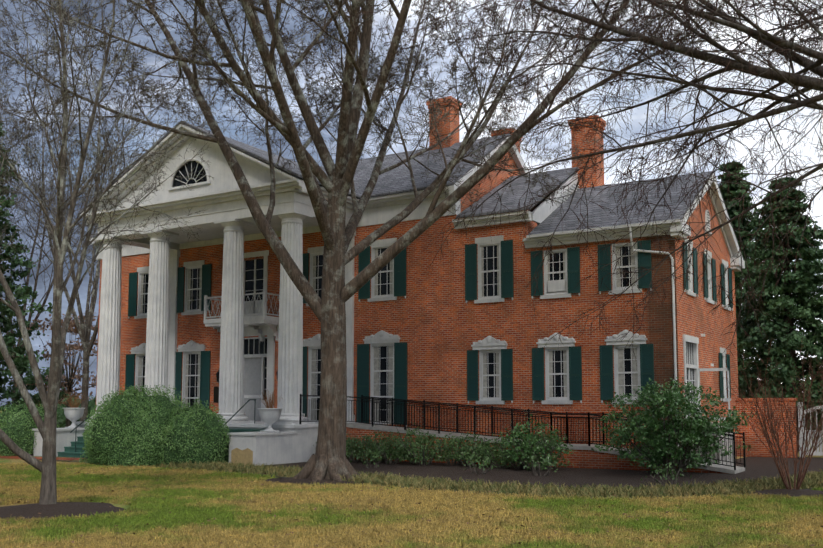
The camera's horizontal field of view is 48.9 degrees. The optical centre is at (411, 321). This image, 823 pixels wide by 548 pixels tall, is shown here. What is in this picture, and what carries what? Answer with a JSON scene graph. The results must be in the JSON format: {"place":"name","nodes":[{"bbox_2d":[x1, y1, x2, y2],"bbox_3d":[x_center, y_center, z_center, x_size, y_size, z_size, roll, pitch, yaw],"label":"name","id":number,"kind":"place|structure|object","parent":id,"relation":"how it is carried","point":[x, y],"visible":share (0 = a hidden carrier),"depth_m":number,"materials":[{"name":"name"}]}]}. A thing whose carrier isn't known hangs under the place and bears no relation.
{"place":"outdoors","nodes":[
{"label":"outdoors","id":0,"kind":"place"},
{"bbox_2d":[0,401,58,455],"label":"boxwood","id":1,"kind":"object","parent":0,"point":[16,433],"depth_m":36.18,"materials":[{"name":"green plant"}]},
{"bbox_2d":[0,121,68,427],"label":"evergreen tree","id":2,"kind":"object","parent":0,"point":[21,361],"depth_m":44.78,"materials":[{"name":"green plant"}]},
{"bbox_2d":[0,456,84,459],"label":"brick path","id":3,"kind":"structure","parent":0,"point":[17,457],"depth_m":34.29,"materials":[{"name":"red brick"}]},
{"bbox_2d":[9,391,76,427],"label":"hedge","id":4,"kind":"object","parent":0,"point":[60,411],"depth_m":70.81,"materials":[{"name":"green plant"}]},
{"bbox_2d":[157,397,230,465],"bbox_3d":[-7.535,3.712,30.763,2.646,2.374,2.756,-3,-6,32],"label":"boxwood","id":5,"kind":"object","parent":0,"point":[186,430],"depth_m":30.09,"materials":[{"name":"green plant"}]},
{"bbox_2d":[32,230,730,465],"bbox_3d":[-1.683,0.935,34.658,27.170,8.570,9.965,-1,-5,15],"label":"white house masonry","id":6,"kind":"object","parent":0,"point":[287,445],"visible":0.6,"depth_m":32.19,"materials":[{"name":"white stone"}]},
{"bbox_2d":[0,409,822,547],"bbox_3d":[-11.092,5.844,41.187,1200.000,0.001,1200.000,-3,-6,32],"label":"lawn ground","id":7,"kind":"structure","parent":0,"point":[13,460],"depth_m":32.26,"materials":[{"name":"green plant"}]},
{"bbox_2d":[8,312,97,426],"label":"beech","id":8,"kind":"object","parent":7,"relation":"on","point":[72,324],"depth_m":52.34,"materials":[{"name":"brown plant"}]},
{"bbox_2d":[0,72,131,402],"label":"bare tree","id":9,"kind":"object","parent":7,"relation":"on","point":[35,284],"visible":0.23,"depth_m":58.42,"materials":[{"name":"brown plant"}]},
{"bbox_2d":[1,1,161,420],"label":"bare tree","id":10,"kind":"object","parent":7,"relation":"on","point":[84,330],"visible":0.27,"depth_m":48.65,"materials":[{"name":"brown plant"}]},
{"bbox_2d":[76,395,95,421],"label":"hedge","id":11,"kind":"object","parent":7,"relation":"on","point":[94,400],"depth_m":70.10,"materials":[{"name":"plant"}]},
{"bbox_2d":[0,0,225,504],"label":"tree","id":12,"kind":"object","parent":7,"relation":"on","point":[46,466],"depth_m":17.55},
{"bbox_2d":[157,2,427,164],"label":"bare tree","id":13,"kind":"object","parent":7,"relation":"on","point":[199,118],"visible":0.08,"depth_m":57.42,"materials":[{"name":"brown plant"}]},
{"bbox_2d":[0,0,812,481],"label":"tree","id":14,"kind":"object","parent":7,"relation":"on","point":[327,460],"depth_m":24.92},
{"bbox_2d":[0,453,822,518],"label":"bed mulch","id":15,"kind":"object","parent":7,"relation":"on","point":[759,467],"visible":0.25,"depth_m":25.72,"materials":[{"name":"brown soil"}]},
{"bbox_2d":[57,427,261,462],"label":"portico steps","id":16,"kind":"structure","parent":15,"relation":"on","point":[69,451],"depth_m":35.61,"materials":[{"name":"green paint"}]},
{"bbox_2d":[70,399,255,451],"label":"handrails","id":17,"kind":"object","parent":16,"relation":"on","point":[222,427],"visible":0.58,"depth_m":33.25,"materials":[{"name":"black metal"}]},
{"bbox_2d":[313,434,362,458],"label":"shrub","id":18,"kind":"object","parent":15,"relation":"on","point":[348,438],"depth_m":32.78,"materials":[{"name":"green plant"}]},
{"bbox_2d":[346,450,356,461],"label":"bed plant","id":19,"kind":"object","parent":15,"relation":"on","point":[347,454],"depth_m":30.35,"materials":[{"name":"green plant"}]},
{"bbox_2d":[346,436,376,461],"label":"shrub","id":20,"kind":"object","parent":15,"relation":"on","point":[355,444],"depth_m":32.11,"materials":[{"name":"green plant"}]},
{"bbox_2d":[355,450,387,467],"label":"bed plant","id":21,"kind":"object","parent":15,"relation":"on","point":[375,455],"depth_m":29.29,"materials":[{"name":"green plant"}]},
{"bbox_2d":[357,430,400,462],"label":"shrub","id":22,"kind":"object","parent":15,"relation":"on","point":[368,438],"depth_m":31.92,"materials":[{"name":"green plant"}]},
{"bbox_2d":[363,431,416,463],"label":"shrub","id":23,"kind":"object","parent":15,"relation":"on","point":[390,448],"depth_m":31.20,"materials":[{"name":"green plant"}]},
{"bbox_2d":[0,455,814,497],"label":"bed ground cover","id":24,"kind":"object","parent":15,"relation":"on","point":[378,484],"depth_m":22.92,"materials":[{"name":"brown soil"}]},
{"bbox_2d":[79,382,192,467],"bbox_3d":[-9.400,3.504,31.172,4.371,2.856,3.946,-3,-6,32],"label":"boxwood","id":25,"kind":"object","parent":24,"relation":"on","point":[89,448],"depth_m":30.00,"materials":[{"name":"green plant"}]},
{"bbox_2d":[392,422,435,463],"bbox_3d":[0.150,4.228,31.429,2.034,1.476,1.704,-3,-6,32],"label":"shrub","id":26,"kind":"object","parent":15,"relation":"on","point":[411,432],"depth_m":31.27,"materials":[{"name":"green plant"}]},
{"bbox_2d":[394,431,448,465],"bbox_3d":[0.383,4.301,30.653,2.073,1.182,2.043,-3,-6,32],"label":"shrub","id":27,"kind":"object","parent":15,"relation":"on","point":[427,439],"depth_m":30.46,"materials":[{"name":"green plant"}]},
{"bbox_2d":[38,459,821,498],"bbox_3d":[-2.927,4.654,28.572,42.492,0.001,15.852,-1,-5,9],"label":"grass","id":28,"kind":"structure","parent":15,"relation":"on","point":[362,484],"depth_m":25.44,"materials":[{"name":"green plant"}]},
{"bbox_2d":[428,433,474,465],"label":"shrub","id":29,"kind":"object","parent":15,"relation":"on","point":[443,449],"depth_m":30.40,"materials":[{"name":"green plant"}]},
{"bbox_2d":[441,432,489,465],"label":"shrub","id":30,"kind":"object","parent":15,"relation":"on","point":[462,448],"depth_m":30.00,"materials":[{"name":"green plant"}]},
{"bbox_2d":[463,452,495,474],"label":"bed plant","id":31,"kind":"object","parent":15,"relation":"on","point":[481,464],"depth_m":26.62,"materials":[{"name":"green plant"}]},
{"bbox_2d":[155,460,822,497],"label":"ground cover tufts","id":32,"kind":"object","parent":15,"relation":"on","point":[812,479],"visible":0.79,"depth_m":21.59,"materials":[{"name":"plant"}]},
{"bbox_2d":[465,438,514,466],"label":"shrub","id":33,"kind":"object","parent":15,"relation":"on","point":[493,449],"depth_m":29.62,"materials":[{"name":"green plant"}]},
{"bbox_2d":[476,433,525,467],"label":"shrub","id":34,"kind":"object","parent":15,"relation":"on","point":[495,448],"depth_m":29.08,"materials":[{"name":"green plant"}]},
{"bbox_2d":[498,432,547,469],"bbox_3d":[3.564,4.053,28.735,1.701,1.328,1.904,-3,-6,32],"label":"shrub","id":35,"kind":"object","parent":15,"relation":"on","point":[511,448],"depth_m":28.51,"materials":[{"name":"green plant"}]},
{"bbox_2d":[500,413,574,470],"bbox_3d":[3.881,3.759,28.203,2.435,1.812,2.313,-3,-6,32],"label":"bush","id":36,"kind":"object","parent":15,"relation":"on","point":[526,438],"depth_m":27.96,"materials":[{"name":"green plant"}]},
{"bbox_2d":[523,452,557,475],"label":"bed plant","id":37,"kind":"object","parent":15,"relation":"on","point":[544,460],"depth_m":26.01,"materials":[{"name":"green plant"}]},
{"bbox_2d":[515,432,573,469],"bbox_3d":[4.063,4.026,28.439,2.000,1.322,1.942,-3,-6,32],"label":"shrub","id":38,"kind":"object","parent":15,"relation":"on","point":[553,446],"depth_m":28.15,"materials":[{"name":"green plant"}]},
{"bbox_2d":[641,457,691,483],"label":"bed plant","id":39,"kind":"object","parent":15,"relation":"on","point":[664,470],"depth_m":23.28,"materials":[{"name":"green plant"}]},
{"bbox_2d":[591,377,757,474],"bbox_3d":[7.752,3.051,26.532,4.468,2.915,3.948,-3,-6,32],"label":"bush","id":40,"kind":"object","parent":15,"relation":"on","point":[648,432],"depth_m":26.02,"materials":[{"name":"green plant"}]},
{"bbox_2d":[735,398,797,457],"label":"garden brick wall","id":41,"kind":"structure","parent":15,"relation":"on","point":[759,448],"depth_m":35.60,"materials":[{"name":"orange brick"}]},
{"bbox_2d":[798,402,822,457],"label":"garden gate","id":42,"kind":"structure","parent":15,"relation":"on","point":[818,453],"depth_m":34.80,"materials":[{"name":"white wood"}]},
{"bbox_2d":[718,161,802,397],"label":"evergreen tree","id":43,"kind":"object","parent":7,"relation":"on","point":[737,189],"depth_m":47.21,"materials":[{"name":"green plant"}]},
{"bbox_2d":[729,344,822,489],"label":"red twig shrub","id":44,"kind":"object","parent":7,"relation":"on","point":[801,476],"visible":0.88,"depth_m":20.76,"materials":[{"name":"red plant"}]},
{"bbox_2d":[728,336,822,450],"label":"red shrub twigs","id":45,"kind":"object","parent":44,"relation":"attached to","point":[787,411],"visible":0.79,"depth_m":20.86,"materials":[{"name":"red plant"}]},
{"bbox_2d":[735,176,822,450],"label":"evergreen tree","id":46,"kind":"object","parent":7,"relation":"on","point":[805,284],"depth_m":40.19,"materials":[{"name":"green plant"}]},
{"bbox_2d":[788,77,822,258],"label":"bare tree","id":47,"kind":"object","parent":7,"relation":"on","point":[805,167],"visible":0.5,"depth_m":51.22,"materials":[{"name":"brown plant"}]},
{"bbox_2d":[0,0,822,407],"label":"sky","id":48,"kind":"structure","parent":0,"point":[639,115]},
{"bbox_2d":[95,96,738,450],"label":"brick house walls","id":49,"kind":"structure","parent":0,"point":[436,322],"depth_m":33.78,"materials":[{"name":"brick"}]},
{"bbox_2d":[214,387,218,402],"bbox_3d":[-8.548,3.208,39.834,0.400,0.700,0.026,-3,-6,32],"label":"house plaque","id":50,"kind":"object","parent":49,"relation":"attached to","point":[216,394],"visible":0.64,"depth_m":39.84,"materials":[{"name":"black metal"}]},
{"bbox_2d":[244,357,261,420],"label":"house doors","id":51,"kind":"structure","parent":49,"relation":"in","point":[252,383],"depth_m":38.91,"materials":[{"name":"white wood"}]},
{"bbox_2d":[130,329,646,353],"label":"house window hoods","id":52,"kind":"object","parent":49,"relation":"attached to","point":[486,343],"visible":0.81,"depth_m":32.96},
{"bbox_2d":[75,124,744,445],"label":"white trim","id":53,"kind":"structure","parent":49,"relation":"attached to","point":[219,197],"depth_m":35.76,"materials":[{"name":"white wood"}]},
{"bbox_2d":[63,408,282,431],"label":"urn planters","id":54,"kind":"object","parent":53,"relation":"on","point":[269,416],"visible":0.96,"depth_m":31.69,"materials":[{"name":"stone"}]},
{"bbox_2d":[64,389,278,407],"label":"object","id":55,"kind":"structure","parent":54,"relation":"in","point":[270,403],"depth_m":32.03,"materials":[{"name":"brown plant"}]},
{"bbox_2d":[84,210,314,423],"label":"portico columns","id":56,"kind":"structure","parent":53,"relation":"on","point":[290,366],"depth_m":34.89,"materials":[{"name":"white paint"}]},
{"bbox_2d":[231,448,252,465],"bbox_3d":[-5.706,4.549,30.472,0.960,0.600,0.004,-3,-6,32],"label":"pier stucco patch","id":57,"kind":"object","parent":53,"relation":"attached to","point":[245,456],"visible":0.78,"depth_m":30.46,"materials":[{"name":"beige paint"}]},
{"bbox_2d":[79,121,743,259],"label":"house roof","id":58,"kind":"structure","parent":49,"relation":"on","point":[397,180],"depth_m":34.61,"materials":[{"name":"grey tile"}]},
{"bbox_2d":[142,161,694,420],"bbox_3d":[-1.113,-1.226,36.296,26.369,10.464,6.731,-1,-5,15],"label":"window glass","id":59,"kind":"object","parent":49,"relation":"in","point":[385,290],"visible":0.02,"depth_m":35.81,"materials":[{"name":"black glass"}]},
{"bbox_2d":[125,240,732,423],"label":"shutters","id":60,"kind":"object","parent":49,"relation":"attached to","point":[542,349],"depth_m":32.86,"materials":[{"name":"green wood"}]},
{"bbox_2d":[126,242,731,421],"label":"house shutter panels","id":61,"kind":"object","parent":60,"relation":"in","point":[506,355],"visible":0.33,"depth_m":33.47,"materials":[{"name":"teal wood"}]},
{"bbox_2d":[138,245,725,420],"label":"house curtains","id":62,"kind":"object","parent":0,"point":[390,374],"depth_m":35.17,"materials":[{"name":"white fabric"}]},
{"bbox_2d":[346,427,728,473],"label":"ramp brick wall","id":63,"kind":"structure","parent":0,"point":[589,459],"depth_m":29.17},
{"bbox_2d":[216,368,745,469],"bbox_3d":[-0.075,3.121,32.238,22.075,3.530,4.020,-3,-6,32],"label":"railing","id":64,"kind":"object","parent":63,"relation":"on","point":[514,411],"visible":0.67,"depth_m":31.85,"materials":[{"name":"black metal"}]},
{"bbox_2d":[346,422,744,473],"bbox_3d":[4.498,4.285,32.233,14.350,1.450,4.140,-3,-6,32],"label":"concrete ramp","id":65,"kind":"object","parent":63,"relation":"on","point":[723,468],"visible":0.38,"depth_m":29.96,"materials":[{"name":"grey concrete"}]},
{"bbox_2d":[334,0,822,366],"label":"tree","id":66,"kind":"object","parent":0,"point":[744,3],"depth_m":19.23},
{"bbox_2d":[565,124,764,239],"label":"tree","id":67,"kind":"object","parent":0,"point":[689,168],"depth_m":76.83,"materials":[{"name":"brown plant"}]}
]}

